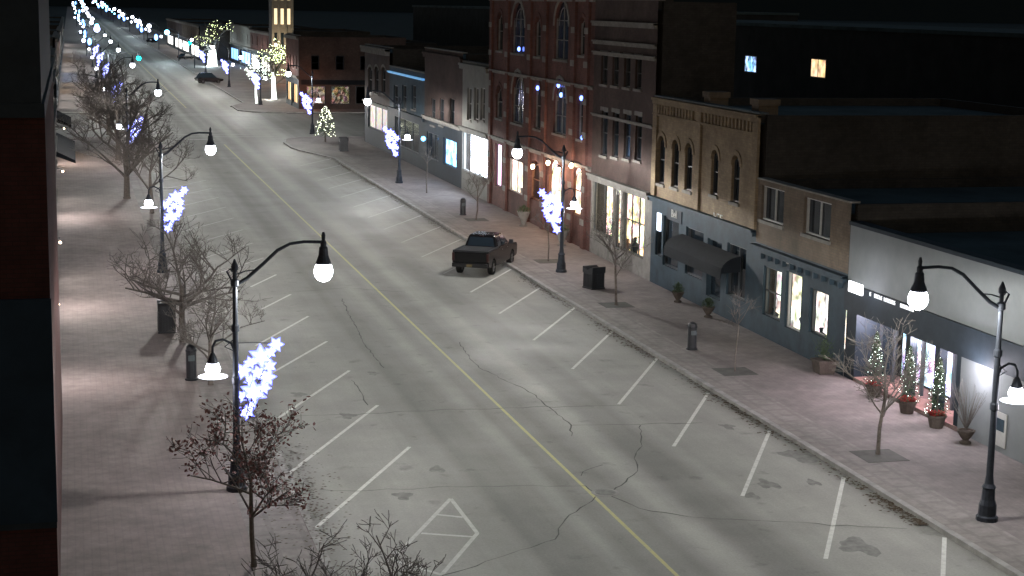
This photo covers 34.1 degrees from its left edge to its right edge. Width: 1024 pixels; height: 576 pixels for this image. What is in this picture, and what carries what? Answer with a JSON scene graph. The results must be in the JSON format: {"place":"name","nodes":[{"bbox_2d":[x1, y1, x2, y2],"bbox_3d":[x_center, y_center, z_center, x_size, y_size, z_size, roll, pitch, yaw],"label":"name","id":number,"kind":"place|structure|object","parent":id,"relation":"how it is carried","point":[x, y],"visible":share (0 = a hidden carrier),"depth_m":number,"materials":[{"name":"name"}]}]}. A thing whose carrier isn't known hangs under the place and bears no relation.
{"place":"outdoors","nodes":[
{"label":"outdoors","id":0,"kind":"place"},
{"bbox_2d":[56,7,138,112],"bbox_3d":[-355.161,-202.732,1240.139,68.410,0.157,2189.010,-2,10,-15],"label":"pavement","id":1,"kind":"structure","parent":0,"point":[73,38],"depth_m":340.86,"materials":[{"name":"concrete"}]},
{"bbox_2d":[50,31,59,103],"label":"row building","id":2,"kind":"structure","parent":1,"relation":"on","point":[54,35],"depth_m":219.38,"materials":[{"name":"black brick"}]},
{"bbox_2d":[67,40,150,134],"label":"bare tree","id":3,"kind":"object","parent":1,"relation":"on","point":[111,76],"visible":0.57,"depth_m":169.99,"materials":[{"name":"brown plant"}]},
{"bbox_2d":[56,137,336,575],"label":"pavement","id":4,"kind":"structure","parent":0,"point":[137,500],"depth_m":55.39,"materials":[{"name":"concrete"}]},
{"bbox_2d":[0,0,62,575],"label":"brick building","id":5,"kind":"structure","parent":4,"relation":"on","point":[31,422],"depth_m":36.18,"materials":[{"name":"red brick"}]},
{"bbox_2d":[53,60,70,126],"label":"row building","id":6,"kind":"structure","parent":4,"relation":"on","point":[59,115],"depth_m":155.22,"materials":[{"name":"grey brick"}]},
{"bbox_2d":[50,46,75,162],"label":"row building","id":7,"kind":"structure","parent":4,"relation":"on","point":[63,150],"depth_m":123.96,"materials":[{"name":"grey brick"}]},
{"bbox_2d":[64,51,155,159],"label":"bare tree","id":8,"kind":"object","parent":4,"relation":"on","point":[84,80],"visible":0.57,"depth_m":143.01,"materials":[{"name":"brown plant"}]},
{"bbox_2d":[55,74,188,198],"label":"bare tree","id":9,"kind":"object","parent":4,"relation":"on","point":[131,124],"visible":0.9,"depth_m":115.72,"materials":[{"name":"brown plant"}]},
{"bbox_2d":[96,113,200,213],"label":"bare tree","id":10,"kind":"object","parent":4,"relation":"on","point":[144,163],"visible":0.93,"depth_m":108.68,"materials":[{"name":"brown plant"}]},
{"bbox_2d":[157,300,176,333],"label":"litter bin","id":11,"kind":"object","parent":4,"relation":"on","point":[165,323],"visible":0.85,"depth_m":70.03,"materials":[{"name":"black metal"}]},
{"bbox_2d":[140,127,215,272],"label":"street lamp","id":12,"kind":"object","parent":4,"relation":"on","point":[210,148],"visible":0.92,"depth_m":85.04,"materials":[{"name":"metal"}]},
{"bbox_2d":[163,186,188,232],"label":"snowflake decoration","id":13,"kind":"object","parent":12,"relation":"attached to","point":[175,196],"visible":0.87,"depth_m":85.28,"materials":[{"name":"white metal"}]},
{"bbox_2d":[106,205,268,341],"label":"bare tree","id":14,"kind":"object","parent":4,"relation":"on","point":[181,294],"visible":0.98,"depth_m":68.00,"materials":[{"name":"brown plant"}]},
{"bbox_2d":[185,344,197,380],"bbox_3d":[-11.817,2.713,61.570,0.480,1.364,0.468,-2,10,-15],"label":"waste post","id":15,"kind":"object","parent":4,"relation":"on","point":[191,367],"visible":0.88,"depth_m":61.43,"materials":[{"name":"black metal"}]},
{"bbox_2d":[163,274,264,385],"bbox_3d":[-10.660,1.582,60.168,3.650,4.204,3.487,-2,10,-15],"label":"bare tree","id":16,"kind":"object","parent":4,"relation":"on","point":[210,336],"visible":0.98,"depth_m":60.34,"materials":[{"name":"brown plant"}]},
{"bbox_2d":[166,380,314,566],"bbox_3d":[-6.583,4.526,41.049,3.739,4.944,3.394,-2,10,-15],"label":"bare tree","id":17,"kind":"object","parent":4,"relation":"on","point":[251,465],"visible":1,"depth_m":40.96,"materials":[{"name":"brown plant"}]},
{"bbox_2d":[198,232,332,492],"bbox_3d":[-6.991,2.112,47.519,3.835,7.420,0.840,-2,10,-15],"label":"street lamp","id":18,"kind":"object","parent":4,"relation":"on","point":[323,270],"visible":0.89,"depth_m":47.21,"materials":[{"name":"metal"}]},
{"bbox_2d":[239,337,283,419],"bbox_3d":[-7.187,2.598,47.556,1.439,2.417,0.118,-2,10,-15],"label":"snowflake decoration","id":19,"kind":"object","parent":18,"relation":"attached to","point":[261,358],"visible":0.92,"depth_m":47.49,"materials":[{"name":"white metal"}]},
{"bbox_2d":[229,520,363,575],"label":"bare tree","id":20,"kind":"object","parent":4,"relation":"on","point":[274,568],"visible":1,"depth_m":32.82,"materials":[{"name":"brown plant"}]},
{"bbox_2d":[331,509,445,575],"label":"bare tree","id":21,"kind":"object","parent":4,"relation":"on","point":[397,566],"visible":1,"depth_m":32.59,"materials":[{"name":"brown plant"}]},
{"bbox_2d":[56,114,364,136],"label":"side street","id":22,"kind":"structure","parent":0,"point":[349,124],"depth_m":191.31,"materials":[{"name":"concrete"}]},
{"bbox_2d":[88,7,364,112],"bbox_3d":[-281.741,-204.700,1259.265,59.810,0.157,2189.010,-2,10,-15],"label":"pavement","id":23,"kind":"structure","parent":0,"point":[241,89],"depth_m":288.75,"materials":[{"name":"concrete"}]},
{"bbox_2d":[166,18,235,51],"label":"row building","id":24,"kind":"structure","parent":23,"relation":"on","point":[176,26],"depth_m":475.85,"materials":[{"name":"grey brick"}]},
{"bbox_2d":[181,21,241,60],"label":"row building","id":25,"kind":"structure","parent":23,"relation":"on","point":[194,29],"depth_m":387.82,"materials":[{"name":"brown brick"}]},
{"bbox_2d":[195,21,232,65],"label":"light strung tree","id":26,"kind":"object","parent":23,"relation":"on","point":[212,57],"visible":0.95,"depth_m":348.48,"materials":[{"name":"grey plant"}]},
{"bbox_2d":[242,60,268,102],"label":"light strung tree","id":27,"kind":"object","parent":23,"relation":"on","point":[256,67],"visible":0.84,"depth_m":226.89,"materials":[{"name":"grey plant"}]},
{"bbox_2d":[249,29,268,73],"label":"row building","id":28,"kind":"structure","parent":23,"relation":"on","point":[259,39],"depth_m":324.73,"materials":[{"name":"red brick"}]},
{"bbox_2d":[248,38,285,98],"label":"light strung tree","id":29,"kind":"object","parent":23,"relation":"on","point":[274,61],"visible":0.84,"depth_m":235.67,"materials":[{"name":"grey plant"}]},
{"bbox_2d":[228,23,318,68],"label":"row building","id":30,"kind":"structure","parent":23,"relation":"on","point":[239,37],"depth_m":360.71,"materials":[{"name":"stone"}]},
{"bbox_2d":[269,0,293,83],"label":"clock tower","id":31,"kind":"structure","parent":23,"relation":"on","point":[280,18],"depth_m":279.09,"materials":[{"name":"stone"}]},
{"bbox_2d":[268,28,369,34],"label":"row building","id":32,"kind":"structure","parent":23,"relation":"on","point":[325,31],"depth_m":283.36,"materials":[{"name":"red brick"}]},
{"bbox_2d":[283,33,405,108],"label":"row building","id":33,"kind":"structure","parent":23,"relation":"on","point":[335,64],"depth_m":216.68,"materials":[{"name":"red brick"}]},
{"bbox_2d":[307,86,324,103],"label":"window","id":34,"kind":"structure","parent":33,"relation":"in","point":[308,89],"depth_m":216.35,"materials":[{"name":"glass"}]},
{"bbox_2d":[331,86,349,103],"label":"window","id":35,"kind":"structure","parent":33,"relation":"in","point":[332,97],"depth_m":217.15,"materials":[{"name":"multicoloured glass"}]},
{"bbox_2d":[49,0,1023,23],"bbox_3d":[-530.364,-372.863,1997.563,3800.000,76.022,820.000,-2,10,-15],"label":"hills","id":36,"kind":"structure","parent":0,"point":[984,11],"depth_m":2227.08,"materials":[{"name":"black"}]},
{"bbox_2d":[49,6,1023,399],"bbox_3d":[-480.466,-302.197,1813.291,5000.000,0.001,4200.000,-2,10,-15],"label":"ground","id":37,"kind":"structure","parent":0,"point":[397,24],"depth_m":1412.91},
{"bbox_2d":[412,5,798,45],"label":"building","id":38,"kind":"structure","parent":37,"relation":"on","point":[454,25],"depth_m":266.86,"materials":[{"name":"black"}]},
{"bbox_2d":[733,20,1023,107],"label":"apartment block","id":39,"kind":"structure","parent":37,"relation":"on","point":[784,59],"depth_m":137.82,"materials":[{"name":"black"}]},
{"bbox_2d":[745,55,756,72],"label":"window","id":40,"kind":"structure","parent":39,"relation":"in","point":[750,61],"depth_m":162.44,"materials":[{"name":"blue glass"}]},
{"bbox_2d":[811,58,825,77],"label":"window","id":41,"kind":"structure","parent":39,"relation":"in","point":[818,66],"depth_m":147.76,"materials":[{"name":"yellow glass"}]},
{"bbox_2d":[75,7,1009,575],"bbox_3d":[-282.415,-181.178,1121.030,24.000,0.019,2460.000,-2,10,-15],"label":"road","id":42,"kind":"structure","parent":0,"point":[501,421],"depth_m":57.81,"materials":[{"name":"grey asphalt"}]},
{"bbox_2d":[194,73,223,82],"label":"parked car","id":43,"kind":"object","parent":42,"relation":"on","point":[204,77],"visible":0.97,"depth_m":280.14,"materials":[{"name":"paint"}]},
{"bbox_2d":[286,63,319,133],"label":"street lamp","id":44,"kind":"object","parent":42,"relation":"on","point":[288,74],"visible":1,"depth_m":175.55,"materials":[{"name":"metal"}]},
{"bbox_2d":[452,231,516,274],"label":"pickup truck","id":45,"kind":"object","parent":42,"relation":"on","point":[489,251],"visible":1,"depth_m":87.98,"materials":[{"name":"paint"}]},
{"bbox_2d":[231,160,928,573],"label":"leaf litter","id":46,"kind":"object","parent":42,"relation":"on","point":[897,510],"visible":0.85,"depth_m":49.66,"materials":[{"name":"brown plant"}]},
{"bbox_2d":[283,136,1023,575],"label":"pavement","id":47,"kind":"structure","parent":0,"point":[919,468],"depth_m":62.83,"materials":[{"name":"concrete"}]},
{"bbox_2d":[314,106,335,141],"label":"conifer tree","id":48,"kind":"object","parent":47,"relation":"on","point":[327,117],"visible":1,"depth_m":166.15,"materials":[{"name":"green plant"}]},
{"bbox_2d":[364,87,411,182],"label":"street lamp","id":49,"kind":"object","parent":47,"relation":"on","point":[367,101],"visible":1,"depth_m":129.29,"materials":[{"name":"metal"}]},
{"bbox_2d":[382,126,399,156],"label":"snowflake decoration","id":50,"kind":"object","parent":49,"relation":"attached to","point":[392,144],"visible":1,"depth_m":129.19,"materials":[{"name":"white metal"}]},
{"bbox_2d":[387,65,424,169],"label":"shop building","id":51,"kind":"structure","parent":47,"relation":"on","point":[407,85],"depth_m":145.92,"materials":[{"name":"grey paint"}]},
{"bbox_2d":[396,116,418,153],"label":"window","id":52,"kind":"structure","parent":51,"relation":"in","point":[413,128],"depth_m":146.68,"materials":[{"name":"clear glass"}]},
{"bbox_2d":[360,44,488,152],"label":"brick building","id":53,"kind":"structure","parent":47,"relation":"on","point":[379,59],"depth_m":159.81,"materials":[{"name":"brick"}]},
{"bbox_2d":[369,105,386,133],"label":"window","id":54,"kind":"structure","parent":53,"relation":"in","point":[377,116],"depth_m":161.86,"materials":[{"name":"white glass"}]},
{"bbox_2d":[421,47,488,187],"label":"brick building","id":55,"kind":"structure","parent":47,"relation":"on","point":[442,118],"depth_m":132.07,"materials":[{"name":"brick"}]},
{"bbox_2d":[428,132,437,161],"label":"window","id":56,"kind":"structure","parent":55,"relation":"in","point":[433,138],"depth_m":137.15,"materials":[{"name":"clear glass"}]},
{"bbox_2d":[458,61,488,200],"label":"shop building","id":57,"kind":"structure","parent":47,"relation":"on","point":[474,126],"depth_m":122.50,"materials":[{"name":"beige paint"}]},
{"bbox_2d":[463,154,495,219],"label":"bare tree","id":58,"kind":"object","parent":47,"relation":"on","point":[481,180],"visible":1,"depth_m":108.36,"materials":[{"name":"brown plant"}]},
{"bbox_2d":[517,204,530,226],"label":"planter","id":59,"kind":"object","parent":47,"relation":"on","point":[523,214],"visible":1,"depth_m":105.67,"materials":[{"name":"stone"}]},
{"bbox_2d":[512,131,581,272],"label":"street lamp","id":60,"kind":"object","parent":47,"relation":"on","point":[517,153],"visible":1,"depth_m":87.36,"materials":[{"name":"metal"}]},
{"bbox_2d":[537,189,563,233],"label":"snowflake decoration","id":61,"kind":"object","parent":60,"relation":"attached to","point":[553,218],"visible":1,"depth_m":87.28,"materials":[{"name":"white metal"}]},
{"bbox_2d":[486,0,672,250],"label":"brick building","id":62,"kind":"structure","parent":47,"relation":"on","point":[541,71],"depth_m":104.51,"materials":[{"name":"brick"}]},
{"bbox_2d":[494,82,502,120],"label":"window","id":63,"kind":"structure","parent":62,"relation":"in","point":[500,95],"depth_m":115.27,"materials":[{"name":"glass"}]},
{"bbox_2d":[495,8,503,52],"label":"window","id":64,"kind":"structure","parent":62,"relation":"in","point":[501,21],"depth_m":114.51,"materials":[{"name":"glass"}]},
{"bbox_2d":[510,68,524,127],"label":"window","id":65,"kind":"structure","parent":62,"relation":"in","point":[519,93],"depth_m":110.42,"materials":[{"name":"glass"}]},
{"bbox_2d":[510,1,525,55],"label":"window","id":66,"kind":"structure","parent":62,"relation":"in","point":[519,23],"depth_m":109.86,"materials":[{"name":"glass"}]},
{"bbox_2d":[532,161,539,200],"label":"window","id":67,"kind":"structure","parent":62,"relation":"in","point":[535,174],"depth_m":106.95,"materials":[{"name":"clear glass"}]},
{"bbox_2d":[532,80,541,131],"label":"window","id":68,"kind":"structure","parent":62,"relation":"in","point":[538,96],"depth_m":105.85,"materials":[{"name":"glass"}]},
{"bbox_2d":[533,12,541,58],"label":"window","id":69,"kind":"structure","parent":62,"relation":"in","point":[539,24],"depth_m":105.29,"materials":[{"name":"glass"}]},
{"bbox_2d":[551,75,567,138],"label":"window","id":70,"kind":"structure","parent":62,"relation":"in","point":[560,108],"depth_m":101.01,"materials":[{"name":"glass"}]},
{"bbox_2d":[552,1,569,62],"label":"window","id":71,"kind":"structure","parent":62,"relation":"in","point":[563,22],"depth_m":100.27,"materials":[{"name":"glass"}]},
{"bbox_2d":[575,90,582,142],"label":"window","id":72,"kind":"structure","parent":62,"relation":"in","point":[580,91],"depth_m":96.95,"materials":[{"name":"glass"}]},
{"bbox_2d":[577,13,584,57],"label":"window","id":73,"kind":"structure","parent":62,"relation":"in","point":[582,14],"depth_m":96.24,"materials":[{"name":"glass"}]},
{"bbox_2d":[582,264,605,289],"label":"litter bin","id":74,"kind":"object","parent":47,"relation":"on","point":[593,277],"visible":1,"depth_m":82.89,"materials":[{"name":"black metal"}]},
{"bbox_2d":[584,207,653,304],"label":"bare tree","id":75,"kind":"object","parent":47,"relation":"on","point":[600,237],"visible":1,"depth_m":77.96,"materials":[{"name":"brown plant"}]},
{"bbox_2d":[586,0,736,280],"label":"brick building","id":76,"kind":"structure","parent":47,"relation":"on","point":[644,51],"depth_m":87.00,"materials":[{"name":"brick"}]},
{"bbox_2d":[593,182,610,236],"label":"window","id":77,"kind":"structure","parent":76,"relation":"in","point":[595,190],"depth_m":94.59,"materials":[{"name":"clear glass"}]},
{"bbox_2d":[599,106,608,158],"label":"window","id":78,"kind":"structure","parent":76,"relation":"in","point":[605,121],"depth_m":92.69,"materials":[{"name":"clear glass"}]},
{"bbox_2d":[610,108,619,160],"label":"window","id":79,"kind":"structure","parent":76,"relation":"in","point":[616,132],"depth_m":90.79,"materials":[{"name":"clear glass"}]},
{"bbox_2d":[610,51,619,88],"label":"window","id":80,"kind":"structure","parent":76,"relation":"in","point":[616,68],"depth_m":90.50,"materials":[{"name":"black glass"}]},
{"bbox_2d":[621,109,631,162],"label":"window","id":81,"kind":"structure","parent":76,"relation":"in","point":[628,126],"depth_m":88.86,"materials":[{"name":"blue glass"}]},
{"bbox_2d":[623,193,643,257],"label":"window","id":82,"kind":"structure","parent":76,"relation":"in","point":[625,205],"depth_m":88.57,"materials":[{"name":"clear glass"}]},
{"bbox_2d":[632,111,642,163],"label":"window","id":83,"kind":"structure","parent":76,"relation":"in","point":[640,114],"depth_m":87.10,"materials":[{"name":"black glass"}]},
{"bbox_2d":[686,322,697,350],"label":"waste post","id":84,"kind":"object","parent":47,"relation":"on","point":[692,336],"visible":1,"depth_m":68.50,"materials":[{"name":"black metal"}]},
{"bbox_2d":[701,297,715,317],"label":"planter","id":85,"kind":"object","parent":47,"relation":"on","point":[708,308],"visible":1,"depth_m":75.72,"materials":[{"name":"ceramic"}]},
{"bbox_2d":[716,289,760,371],"bbox_3d":[8.805,1.611,64.529,1.700,3.356,1.364,-2,10,-15],"label":"bare tree","id":86,"kind":"object","parent":47,"relation":"on","point":[738,320],"visible":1,"depth_m":64.36,"materials":[{"name":"brown plant"}]},
{"bbox_2d":[810,335,838,374],"bbox_3d":[12.018,2.517,64.577,0.942,1.563,0.814,-2,10,-15],"label":"planter","id":87,"kind":"object","parent":47,"relation":"on","point":[822,365],"visible":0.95,"depth_m":64.43,"materials":[{"name":"ceramic"}]},
{"bbox_2d":[648,91,1023,330],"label":"brick building","id":88,"kind":"structure","parent":47,"relation":"on","point":[715,155],"depth_m":74.47,"materials":[{"name":"beige brick"}]},
{"bbox_2d":[655,131,666,187],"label":"window","id":89,"kind":"structure","parent":88,"relation":"in","point":[663,142],"depth_m":83.76,"materials":[{"name":"black glass"}]},
{"bbox_2d":[665,216,678,269],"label":"window","id":90,"kind":"structure","parent":88,"relation":"in","point":[672,228],"depth_m":83.05,"materials":[{"name":"glass"}]},
{"bbox_2d":[669,135,680,191],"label":"window","id":91,"kind":"structure","parent":88,"relation":"in","point":[677,146],"depth_m":81.86,"materials":[{"name":"black glass"}]},
{"bbox_2d":[682,138,693,194],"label":"window","id":92,"kind":"structure","parent":88,"relation":"in","point":[690,149],"depth_m":80.10,"materials":[{"name":"black glass"}]},
{"bbox_2d":[687,228,703,279],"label":"window","id":93,"kind":"structure","parent":88,"relation":"in","point":[693,233],"depth_m":79.75,"materials":[{"name":"black glass"}]},
{"bbox_2d":[708,145,719,198],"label":"window","id":94,"kind":"structure","parent":88,"relation":"in","point":[717,156],"depth_m":76.82,"materials":[{"name":"black glass"}]},
{"bbox_2d":[708,239,721,299],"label":"window","id":95,"kind":"structure","parent":88,"relation":"in","point":[714,283],"depth_m":77.43,"materials":[{"name":"black glass"}]},
{"bbox_2d":[728,150,741,206],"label":"window","id":96,"kind":"structure","parent":88,"relation":"in","point":[738,163],"depth_m":74.46,"materials":[{"name":"black glass"}]},
{"bbox_2d":[728,243,746,300],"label":"window","id":97,"kind":"structure","parent":88,"relation":"in","point":[736,280],"depth_m":74.51,"materials":[{"name":"black glass"}]},
{"bbox_2d":[864,331,884,397],"bbox_3d":[13.209,2.772,60.669,0.929,2.412,0.905,3,10,10],"label":"conifer tree","id":98,"kind":"object","parent":47,"relation":"on","point":[871,382],"visible":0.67,"depth_m":60.61,"materials":[{"name":"green plant"}]},
{"bbox_2d":[818,312,949,454],"bbox_3d":[11.736,2.922,52.826,3.825,4.790,3.681,5,10,21],"label":"bare tree","id":99,"kind":"object","parent":47,"relation":"on","point":[884,387],"visible":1,"depth_m":52.55,"materials":[{"name":"brown plant"}]},
{"bbox_2d":[749,177,1023,376],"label":"brick building","id":100,"kind":"structure","parent":47,"relation":"on","point":[800,247],"depth_m":67.77,"materials":[{"name":"brown brick"}]},
{"bbox_2d":[758,186,784,229],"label":"window","id":101,"kind":"structure","parent":100,"relation":"in","point":[773,211],"depth_m":70.65,"materials":[{"name":"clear glass"}]},
{"bbox_2d":[764,266,781,320],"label":"window","id":102,"kind":"structure","parent":100,"relation":"in","point":[767,268],"depth_m":71.19,"materials":[{"name":"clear glass"}]},
{"bbox_2d":[787,272,801,331],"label":"window","id":103,"kind":"structure","parent":100,"relation":"in","point":[790,273],"depth_m":69.23,"materials":[{"name":"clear glass"}]},
{"bbox_2d":[800,197,831,244],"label":"window","id":104,"kind":"structure","parent":100,"relation":"in","point":[818,220],"depth_m":66.42,"materials":[{"name":"grey glass"}]},
{"bbox_2d":[811,289,827,337],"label":"window","id":105,"kind":"structure","parent":100,"relation":"in","point":[814,291],"depth_m":66.97,"materials":[{"name":"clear glass"}]},
{"bbox_2d":[896,345,919,413],"bbox_3d":[13.853,3.181,58.304,0.990,2.419,0.956,-2,10,-15],"label":"conifer tree","id":106,"kind":"object","parent":47,"relation":"on","point":[907,405],"visible":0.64,"depth_m":58.23,"materials":[{"name":"green plant"}]},
{"bbox_2d":[844,221,1023,463],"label":"shop building","id":107,"kind":"structure","parent":47,"relation":"on","point":[955,318],"depth_m":57.33,"materials":[{"name":"white paint"}]},
{"bbox_2d":[925,358,950,428],"bbox_3d":[14.378,3.530,56.326,0.964,2.412,0.910,2,10,8],"label":"conifer tree","id":108,"kind":"object","parent":47,"relation":"on","point":[936,419],"visible":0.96,"depth_m":56.26,"materials":[{"name":"green plant"}]},
{"bbox_2d":[944,379,986,444],"bbox_3d":[14.731,4.022,54.279,1.224,2.138,1.418,-5,12,-33],"label":"planter","id":109,"kind":"object","parent":47,"relation":"on","point":[965,433],"visible":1,"depth_m":54.32,"materials":[{"name":"ceramic"}]},
{"bbox_2d":[908,257,1023,522],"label":"street lamp","id":110,"kind":"object","parent":47,"relation":"on","point":[918,299],"visible":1,"depth_m":45.66,"materials":[{"name":"metal"}]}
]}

